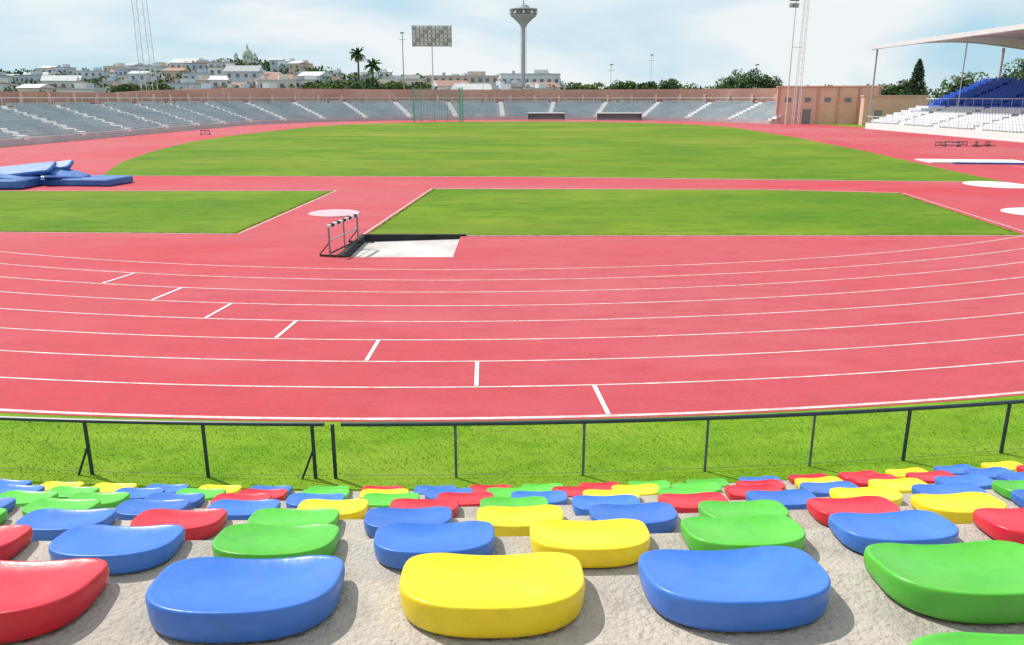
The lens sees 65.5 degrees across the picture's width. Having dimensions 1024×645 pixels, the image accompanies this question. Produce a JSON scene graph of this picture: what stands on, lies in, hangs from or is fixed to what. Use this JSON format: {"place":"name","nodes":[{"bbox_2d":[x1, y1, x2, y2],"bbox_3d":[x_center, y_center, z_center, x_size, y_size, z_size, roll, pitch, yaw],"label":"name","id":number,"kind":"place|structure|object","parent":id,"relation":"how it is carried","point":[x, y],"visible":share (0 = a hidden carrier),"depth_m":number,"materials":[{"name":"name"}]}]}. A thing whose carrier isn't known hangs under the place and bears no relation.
{"place":"outdoors","nodes":[
{"label":"outdoors","id":0,"kind":"place"},
{"bbox_2d":[0,119,1023,421],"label":"running track","id":1,"kind":"structure","parent":0,"point":[290,371],"depth_m":16.39,"materials":[{"name":"red rubber"}]},
{"bbox_2d":[0,160,132,188],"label":"pole vault mat","id":2,"kind":"object","parent":1,"relation":"on","point":[52,173],"visible":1,"depth_m":39.44,"materials":[{"name":"blue fabric"}]},
{"bbox_2d":[0,191,328,232],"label":"grass patch","id":3,"kind":"object","parent":1,"relation":"on","point":[159,211],"visible":1,"depth_m":31.03,"materials":[{"name":"green plant"}]},
{"bbox_2d":[308,209,359,216],"bbox_3d":[-6.700,-4.127,30.006,1.900,0.030,1.900,0,16,0],"label":"throwing circle","id":4,"kind":"object","parent":1,"relation":"on","point":[333,213],"visible":0.94,"depth_m":29.76,"materials":[{"name":"white concrete"}]},
{"bbox_2d":[319,213,374,256],"bbox_3d":[-4.707,-2.523,22.754,0.811,0.872,2.329,3,16,9],"label":"steeplechase barrier","id":5,"kind":"object","parent":1,"relation":"on","point":[343,220],"visible":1,"depth_m":22.56,"materials":[{"name":"metal"}]},
{"bbox_2d":[0,103,778,146],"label":"bowl stand","id":6,"kind":"object","parent":1,"relation":"on","point":[34,139],"visible":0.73,"depth_m":139.60,"materials":[{"name":"concrete"}]},
{"bbox_2d":[0,100,775,137],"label":"stand seat rows","id":7,"kind":"object","parent":6,"relation":"on","point":[203,108],"visible":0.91,"depth_m":135.91,"materials":[{"name":"grey plastic"}]},
{"bbox_2d":[0,102,782,139],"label":"stand aisle stairs","id":8,"kind":"structure","parent":6,"relation":"on","point":[450,105],"depth_m":136.79,"materials":[{"name":"concrete"}]},
{"bbox_2d":[338,234,465,256],"bbox_3d":[-3.112,-2.208,23.506,3.325,0.230,3.545,0,16,0],"label":"water jump pit","id":9,"kind":"object","parent":1,"relation":"on","point":[414,245],"visible":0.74,"depth_m":24.10,"materials":[{"name":"white concrete"}]},
{"bbox_2d":[0,120,1023,419],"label":"lane markings","id":10,"kind":"object","parent":1,"relation":"on","point":[600,398],"visible":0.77,"depth_m":13.56,"materials":[{"name":"white paint"}]},
{"bbox_2d":[42,176,1023,235],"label":"runway markings","id":11,"kind":"object","parent":1,"relation":"on","point":[570,235],"visible":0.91,"depth_m":26.29,"materials":[{"name":"white paint"}]},
{"bbox_2d":[528,112,564,119],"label":"team bench shelter","id":12,"kind":"object","parent":1,"relation":"on","point":[546,115],"visible":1,"depth_m":153.88,"materials":[{"name":"grey glass"}]},
{"bbox_2d":[103,121,1002,181],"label":"infield grass","id":13,"kind":"structure","parent":1,"relation":"on","point":[584,149],"depth_m":61.18,"materials":[{"name":"green plant"}]},
{"bbox_2d":[412,87,462,122],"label":"hammer throw cage","id":14,"kind":"object","parent":13,"relation":"on","point":[460,98],"visible":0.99,"depth_m":143.07,"materials":[{"name":"metal"}]},
{"bbox_2d":[596,112,641,120],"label":"team bench shelter","id":15,"kind":"object","parent":1,"relation":"on","point":[619,115],"visible":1,"depth_m":152.86,"materials":[{"name":"grey glass"}]},
{"bbox_2d":[369,189,1017,234],"bbox_3d":[6.500,-4.562,31.598,22.200,0.001,13.300,0,16,0],"label":"grass patch","id":16,"kind":"object","parent":1,"relation":"on","point":[583,211],"visible":1,"depth_m":29.70,"materials":[{"name":"green plant"}]},
{"bbox_2d":[0,188,1020,234],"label":"edge grass tufts","id":17,"kind":"object","parent":16,"relation":"on","point":[426,194],"visible":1,"depth_m":25.90,"materials":[{"name":"green plant"}]},
{"bbox_2d":[785,0,809,123],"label":"floodlight mast","id":18,"kind":"object","parent":1,"relation":"on","point":[794,5],"visible":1,"depth_m":128.04,"materials":[{"name":"metal"}]},
{"bbox_2d":[915,159,1023,164],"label":"sand pit cover","id":19,"kind":"object","parent":1,"relation":"on","point":[977,161],"visible":1,"depth_m":53.46,"materials":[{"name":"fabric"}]},
{"bbox_2d":[962,181,1023,188],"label":"throwing circle","id":20,"kind":"object","parent":1,"relation":"on","point":[991,184],"visible":1,"depth_m":39.72,"materials":[{"name":"concrete"}]},
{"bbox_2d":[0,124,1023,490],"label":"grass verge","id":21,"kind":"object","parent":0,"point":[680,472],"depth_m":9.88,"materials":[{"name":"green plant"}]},
{"bbox_2d":[0,88,776,107],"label":"boundary wall","id":22,"kind":"structure","parent":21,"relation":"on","point":[268,95],"depth_m":155.18,"materials":[{"name":"brick"}]},
{"bbox_2d":[0,399,1023,478],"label":"perimeter fence","id":23,"kind":"object","parent":21,"relation":"on","point":[84,422],"visible":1,"depth_m":9.10,"materials":[{"name":"metal"}]},
{"bbox_2d":[0,468,1023,644],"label":"concrete terrace","id":24,"kind":"structure","parent":0,"point":[863,608],"depth_m":1.80,"materials":[{"name":"grey concrete"}]},
{"bbox_2d":[0,524,32,559],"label":"stadium seat","id":25,"kind":"object","parent":24,"relation":"on","point":[15,539],"visible":0.98,"depth_m":2.92,"materials":[{"name":"red plastic"}]},
{"bbox_2d":[0,484,44,493],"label":"stadium seat","id":26,"kind":"object","parent":24,"relation":"on","point":[9,487],"visible":0.51,"depth_m":7.43,"materials":[{"name":"blue plastic"}]},
{"bbox_2d":[0,490,58,506],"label":"stadium seat","id":27,"kind":"object","parent":24,"relation":"on","point":[22,498],"visible":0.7,"depth_m":6.27,"materials":[{"name":"green plastic"}]},
{"bbox_2d":[0,558,108,643],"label":"stadium seat","id":28,"kind":"object","parent":24,"relation":"on","point":[38,598],"visible":1,"depth_m":1.79,"materials":[{"name":"red plastic"}]},
{"bbox_2d":[22,498,100,515],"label":"stadium seat","id":29,"kind":"object","parent":24,"relation":"on","point":[68,504],"visible":0.61,"depth_m":5.15,"materials":[{"name":"green plastic"}]},
{"bbox_2d":[15,508,116,540],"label":"stadium seat","id":30,"kind":"object","parent":24,"relation":"on","point":[50,524],"visible":0.81,"depth_m":4.00,"materials":[{"name":"blue plastic"}]},
{"bbox_2d":[48,486,99,498],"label":"stadium seat","id":31,"kind":"object","parent":24,"relation":"on","point":[65,492],"visible":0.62,"depth_m":7.38,"materials":[{"name":"green plastic"}]},
{"bbox_2d":[67,492,129,507],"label":"stadium seat","id":32,"kind":"object","parent":24,"relation":"on","point":[112,500],"visible":0.54,"depth_m":6.24,"materials":[{"name":"green plastic"}]},
{"bbox_2d":[94,482,136,492],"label":"stadium seat","id":33,"kind":"object","parent":24,"relation":"on","point":[105,487],"visible":0.6,"depth_m":8.48,"materials":[{"name":"yellow plastic"}]},
{"bbox_2d":[48,524,184,574],"bbox_3d":[-1.439,0.803,2.890,0.442,0.079,0.287,0,16,0],"label":"stadium seat","id":34,"kind":"object","parent":24,"relation":"on","point":[123,549],"visible":0.97,"depth_m":2.87,"materials":[{"name":"blue plastic"}]},
{"bbox_2d":[113,487,165,498],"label":"stadium seat","id":35,"kind":"object","parent":24,"relation":"on","point":[139,493],"visible":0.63,"depth_m":7.36,"materials":[{"name":"blue plastic"}]},
{"bbox_2d":[115,499,190,519],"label":"stadium seat","id":36,"kind":"object","parent":24,"relation":"on","point":[131,509],"visible":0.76,"depth_m":5.12,"materials":[{"name":"blue plastic"}]},
{"bbox_2d":[144,492,204,507],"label":"stadium seat","id":37,"kind":"object","parent":24,"relation":"on","point":[196,500],"visible":0.49,"depth_m":6.25,"materials":[{"name":"blue plastic"}]},
{"bbox_2d":[131,508,226,539],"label":"stadium seat","id":38,"kind":"object","parent":24,"relation":"on","point":[201,524],"visible":0.81,"depth_m":4.00,"materials":[{"name":"red plastic"}]},
{"bbox_2d":[176,488,225,500],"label":"stadium seat","id":39,"kind":"object","parent":24,"relation":"on","point":[210,494],"visible":0.47,"depth_m":7.35,"materials":[{"name":"green plastic"}]},
{"bbox_2d":[211,493,271,503],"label":"stadium seat","id":40,"kind":"object","parent":24,"relation":"on","point":[257,496],"visible":0.45,"depth_m":6.26,"materials":[{"name":"red plastic"}]},
{"bbox_2d":[207,499,280,519],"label":"stadium seat","id":41,"kind":"object","parent":24,"relation":"on","point":[240,509],"visible":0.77,"depth_m":5.12,"materials":[{"name":"blue plastic"}]},
{"bbox_2d":[145,555,344,642],"bbox_3d":[-0.604,0.605,1.808,0.424,0.079,0.287,0,16,-2],"label":"stadium seat","id":42,"kind":"object","parent":24,"relation":"on","point":[214,600],"visible":1,"depth_m":1.76,"materials":[{"name":"blue plastic"}]},
{"bbox_2d":[237,489,287,500],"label":"stadium seat","id":43,"kind":"object","parent":24,"relation":"on","point":[279,494],"visible":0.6,"depth_m":7.34,"materials":[{"name":"red plastic"}]},
{"bbox_2d":[212,523,339,558],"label":"stadium seat","id":44,"kind":"object","parent":24,"relation":"on","point":[251,541],"visible":0.88,"depth_m":2.90,"materials":[{"name":"green plastic"}]},
{"bbox_2d":[247,508,339,524],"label":"stadium seat","id":45,"kind":"object","parent":24,"relation":"on","point":[273,516],"visible":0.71,"depth_m":4.04,"materials":[{"name":"green plastic"}]},
{"bbox_2d":[286,493,344,507],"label":"stadium seat","id":46,"kind":"object","parent":24,"relation":"on","point":[294,500],"visible":0.55,"depth_m":6.24,"materials":[{"name":"blue plastic"}]},
{"bbox_2d":[297,499,368,519],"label":"stadium seat","id":47,"kind":"object","parent":24,"relation":"on","point":[353,509],"visible":0.67,"depth_m":5.12,"materials":[{"name":"yellow plastic"}]},
{"bbox_2d":[362,492,419,507],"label":"stadium seat","id":48,"kind":"object","parent":24,"relation":"on","point":[378,500],"visible":0.57,"depth_m":6.24,"materials":[{"name":"green plastic"}]},
{"bbox_2d":[364,506,452,537],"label":"stadium seat","id":49,"kind":"object","parent":24,"relation":"on","point":[375,519],"visible":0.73,"depth_m":4.04,"materials":[{"name":"blue plastic"}]},
{"bbox_2d":[389,498,458,517],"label":"stadium seat","id":50,"kind":"object","parent":24,"relation":"on","point":[452,504],"visible":0.49,"depth_m":5.17,"materials":[{"name":"red plastic"}]},
{"bbox_2d":[374,521,494,569],"bbox_3d":[-0.283,0.797,2.911,0.442,0.079,0.287,-1,16,-2],"label":"stadium seat","id":51,"kind":"object","parent":24,"relation":"on","point":[398,545],"visible":0.91,"depth_m":2.90,"materials":[{"name":"blue plastic"}]},
{"bbox_2d":[425,488,472,498],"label":"stadium seat","id":52,"kind":"object","parent":24,"relation":"on","point":[431,493],"visible":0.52,"depth_m":7.36,"materials":[{"name":"blue plastic"}]},
{"bbox_2d":[437,491,492,506],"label":"stadium seat","id":53,"kind":"object","parent":24,"relation":"on","point":[472,499],"visible":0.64,"depth_m":6.25,"materials":[{"name":"red plastic"}]},
{"bbox_2d":[399,552,584,637],"bbox_3d":[-0.045,0.601,1.824,0.424,0.079,0.287,0,16,-1],"label":"stadium seat","id":54,"kind":"object","parent":24,"relation":"on","point":[488,596],"visible":1,"depth_m":1.77,"materials":[{"name":"yellow plastic"}]},
{"bbox_2d":[487,487,533,497],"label":"stadium seat","id":55,"kind":"object","parent":24,"relation":"on","point":[498,492],"visible":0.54,"depth_m":7.38,"materials":[{"name":"green plastic"}]},
{"bbox_2d":[480,496,548,507],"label":"stadium seat","id":56,"kind":"object","parent":24,"relation":"on","point":[517,502],"visible":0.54,"depth_m":5.19,"materials":[{"name":"green plastic"}]},
{"bbox_2d":[477,505,563,536],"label":"stadium seat","id":57,"kind":"object","parent":24,"relation":"on","point":[509,521],"visible":0.72,"depth_m":4.03,"materials":[{"name":"yellow plastic"}]},
{"bbox_2d":[511,490,567,504],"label":"stadium seat","id":58,"kind":"object","parent":24,"relation":"on","point":[556,497],"visible":0.59,"depth_m":6.27,"materials":[{"name":"blue plastic"}]},
{"bbox_2d":[552,485,599,497],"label":"stadium seat","id":59,"kind":"object","parent":24,"relation":"on","point":[574,491],"visible":0.52,"depth_m":7.40,"materials":[{"name":"red plastic"}]},
{"bbox_2d":[530,519,649,567],"bbox_3d":[0.287,0.792,2.930,0.442,0.079,0.287,0,16,-1],"label":"stadium seat","id":60,"kind":"object","parent":24,"relation":"on","point":[606,543],"visible":0.95,"depth_m":2.90,"materials":[{"name":"yellow plastic"}]},
{"bbox_2d":[572,494,640,515],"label":"stadium seat","id":61,"kind":"object","parent":24,"relation":"on","point":[581,504],"visible":0.59,"depth_m":5.19,"materials":[{"name":"blue plastic"}]},
{"bbox_2d":[583,489,639,499],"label":"stadium seat","id":62,"kind":"object","parent":24,"relation":"on","point":[592,492],"visible":0.41,"depth_m":6.33,"materials":[{"name":"yellow plastic"}]},
{"bbox_2d":[589,502,677,532],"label":"stadium seat","id":63,"kind":"object","parent":24,"relation":"on","point":[657,517],"visible":0.82,"depth_m":4.06,"materials":[{"name":"blue plastic"}]},
{"bbox_2d":[611,484,658,495],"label":"stadium seat","id":64,"kind":"object","parent":24,"relation":"on","point":[646,489],"visible":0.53,"depth_m":7.42,"materials":[{"name":"yellow plastic"}]},
{"bbox_2d":[657,486,713,494],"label":"stadium seat","id":65,"kind":"object","parent":24,"relation":"on","point":[695,489],"visible":0.4,"depth_m":6.36,"materials":[{"name":"green plastic"}]},
{"bbox_2d":[658,492,727,512],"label":"stadium seat","id":66,"kind":"object","parent":24,"relation":"on","point":[684,503],"visible":0.67,"depth_m":5.21,"materials":[{"name":"red plastic"}]},
{"bbox_2d":[638,546,830,631],"bbox_3d":[0.516,0.595,1.845,0.424,0.079,0.287,-1,16,-3],"label":"stadium seat","id":67,"kind":"object","parent":24,"relation":"on","point":[763,588],"visible":1,"depth_m":1.80,"materials":[{"name":"blue plastic"}]},
{"bbox_2d":[680,514,805,550],"bbox_3d":[0.862,0.785,2.956,0.442,0.079,0.287,-1,16,-3],"label":"stadium seat","id":68,"kind":"object","parent":24,"relation":"on","point":[700,533],"visible":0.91,"depth_m":2.96,"materials":[{"name":"green plastic"}]},
{"bbox_2d":[698,500,788,516],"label":"stadium seat","id":69,"kind":"object","parent":24,"relation":"on","point":[732,509],"visible":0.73,"depth_m":4.12,"materials":[{"name":"green plastic"}]},
{"bbox_2d":[724,484,781,499],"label":"stadium seat","id":70,"kind":"object","parent":24,"relation":"on","point":[735,492],"visible":0.55,"depth_m":6.37,"materials":[{"name":"red plastic"}]},
{"bbox_2d":[745,489,816,509],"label":"stadium seat","id":71,"kind":"object","parent":24,"relation":"on","point":[794,499],"visible":0.67,"depth_m":5.24,"materials":[{"name":"blue plastic"}]},
{"bbox_2d":[800,481,858,496],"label":"stadium seat","id":72,"kind":"object","parent":24,"relation":"on","point":[819,489],"visible":0.57,"depth_m":6.42,"materials":[{"name":"blue plastic"}]},
{"bbox_2d":[806,496,899,525],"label":"stadium seat","id":73,"kind":"object","parent":24,"relation":"on","point":[821,510],"visible":0.73,"depth_m":4.14,"materials":[{"name":"red plastic"}]},
{"bbox_2d":[829,486,902,505],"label":"stadium seat","id":74,"kind":"object","parent":24,"relation":"on","point":[892,495],"visible":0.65,"depth_m":5.30,"materials":[{"name":"yellow plastic"}]},
{"bbox_2d":[849,474,898,486],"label":"stadium seat","id":75,"kind":"object","parent":24,"relation":"on","point":[860,480],"visible":0.56,"depth_m":7.61,"materials":[{"name":"red plastic"}]},
{"bbox_2d":[828,510,958,553],"bbox_3d":[1.438,0.776,2.988,0.442,0.079,0.287,-1,16,-4],"label":"stadium seat","id":76,"kind":"object","parent":24,"relation":"on","point":[859,532],"visible":0.91,"depth_m":2.99,"materials":[{"name":"blue plastic"}]},
{"bbox_2d":[868,478,926,493],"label":"stadium seat","id":77,"kind":"object","parent":24,"relation":"on","point":[902,485],"visible":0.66,"depth_m":6.47,"materials":[{"name":"yellow plastic"}]},
{"bbox_2d":[905,470,955,483],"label":"stadium seat","id":78,"kind":"object","parent":24,"relation":"on","point":[927,477],"visible":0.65,"depth_m":7.67,"materials":[{"name":"red plastic"}]},
{"bbox_2d":[864,540,1023,623],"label":"stadium seat","id":79,"kind":"object","parent":24,"relation":"on","point":[981,582],"visible":1,"depth_m":1.84,"materials":[{"name":"green plastic"}]},
{"bbox_2d":[911,482,985,493],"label":"stadium seat","id":80,"kind":"object","parent":24,"relation":"on","point":[954,487],"visible":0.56,"depth_m":5.36,"materials":[{"name":"blue plastic"}]},
{"bbox_2d":[910,492,1006,523],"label":"stadium seat","id":81,"kind":"object","parent":24,"relation":"on","point":[957,508],"visible":0.82,"depth_m":4.16,"materials":[{"name":"yellow plastic"}]},
{"bbox_2d":[934,474,993,489],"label":"stadium seat","id":82,"kind":"object","parent":24,"relation":"on","point":[982,481],"visible":0.56,"depth_m":6.52,"materials":[{"name":"blue plastic"}]},
{"bbox_2d":[909,632,1023,644],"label":"stadium seat","id":83,"kind":"object","parent":24,"relation":"on","point":[958,638],"visible":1,"depth_m":0.91,"materials":[{"name":"green plastic"}]},
{"bbox_2d":[964,467,1014,479],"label":"stadium seat","id":84,"kind":"object","parent":24,"relation":"on","point":[991,472],"visible":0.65,"depth_m":7.75,"materials":[{"name":"blue plastic"}]},
{"bbox_2d":[972,508,1023,544],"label":"stadium seat","id":85,"kind":"object","parent":24,"relation":"on","point":[1004,524],"visible":0.95,"depth_m":3.04,"materials":[{"name":"red plastic"}]},
{"bbox_2d":[992,480,1023,499],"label":"stadium seat","id":86,"kind":"object","parent":24,"relation":"on","point":[1004,488],"visible":0.88,"depth_m":5.39,"materials":[{"name":"green plastic"}]},
{"bbox_2d":[0,0,1023,97],"label":"sky","id":87,"kind":"structure","parent":0,"point":[699,42],"materials":[{"name":"white"}]},
{"label":"ground","id":88,"kind":"structure","parent":0,"visible":0},
{"bbox_2d":[131,0,157,90],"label":"floodlight mast","id":89,"kind":"object","parent":88,"relation":"on","point":[143,9],"visible":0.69,"depth_m":142.02,"materials":[{"name":"metal"}]},
{"bbox_2d":[411,25,451,88],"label":"floodlight rack","id":90,"kind":"object","parent":88,"relation":"on","point":[431,36],"visible":0.98,"depth_m":188.66,"materials":[{"name":"metal"}]},
{"bbox_2d":[0,57,952,99],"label":"distant trees","id":91,"kind":"object","parent":88,"relation":"on","point":[418,85],"visible":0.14,"depth_m":314.66,"materials":[{"name":"green plant"}]},
{"bbox_2d":[715,73,747,88],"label":"broadleaf tree","id":92,"kind":"object","parent":88,"relation":"on","point":[725,84],"visible":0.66,"depth_m":181.02,"materials":[{"name":"green plant"}]},
{"bbox_2d":[730,68,762,88],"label":"broadleaf tree","id":93,"kind":"object","parent":88,"relation":"on","point":[751,77],"visible":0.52,"depth_m":182.33,"materials":[{"name":"green plant"}]},
{"bbox_2d":[753,74,783,87],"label":"broadleaf tree","id":94,"kind":"object","parent":88,"relation":"on","point":[761,82],"visible":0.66,"depth_m":179.17,"materials":[{"name":"green plant"}]},
{"bbox_2d":[775,85,930,125],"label":"gate building","id":95,"kind":"structure","parent":88,"relation":"on","point":[835,104],"depth_m":131.29,"materials":[{"name":"paint"}]},
{"bbox_2d":[881,78,922,94],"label":"broadleaf tree","id":96,"kind":"object","parent":88,"relation":"on","point":[897,89],"visible":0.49,"depth_m":142.73,"materials":[{"name":"green plant"}]},
{"bbox_2d":[902,59,929,104],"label":"pine tree","id":97,"kind":"object","parent":88,"relation":"on","point":[917,83],"visible":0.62,"depth_m":124.95,"materials":[{"name":"green plant"}]},
{"bbox_2d":[865,24,1023,141],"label":"grandstand","id":98,"kind":"object","parent":88,"relation":"on","point":[989,108],"visible":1,"depth_m":98.64,"materials":[{"name":"concrete"}]},
{"bbox_2d":[936,70,988,97],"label":"broadleaf tree","id":99,"kind":"object","parent":88,"relation":"on","point":[965,83],"visible":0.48,"depth_m":133.82,"materials":[{"name":"green plant"}]},
{"bbox_3d":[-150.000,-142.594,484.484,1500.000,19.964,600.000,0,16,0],"label":"hill","id":100,"kind":"structure","parent":0,"visible":0},
{"bbox_2d":[40,75,79,89],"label":"house","id":101,"kind":"structure","parent":100,"relation":"on","point":[56,81],"depth_m":286.21,"materials":[{"name":"white paint"}]},
{"bbox_2d":[224,65,264,81],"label":"house","id":102,"kind":"structure","parent":100,"relation":"on","point":[236,73],"depth_m":306.92,"materials":[{"name":"white paint"}]},
{"bbox_2d":[255,75,296,88],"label":"house","id":103,"kind":"structure","parent":100,"relation":"on","point":[282,81],"depth_m":271.80,"materials":[{"name":"paint"}]},
{"bbox_2d":[424,71,498,88],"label":"house","id":104,"kind":"structure","parent":100,"relation":"on","point":[473,77],"depth_m":281.28,"materials":[{"name":"paint"}]},
{"bbox_2d":[509,0,537,86],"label":"water tower","id":105,"kind":"structure","parent":100,"relation":"on","point":[523,15],"depth_m":243.11,"materials":[{"name":"concrete"}]},
{"bbox_2d":[496,70,559,84],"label":"house","id":106,"kind":"structure","parent":100,"relation":"on","point":[538,76],"depth_m":290.95,"materials":[{"name":"paint"}]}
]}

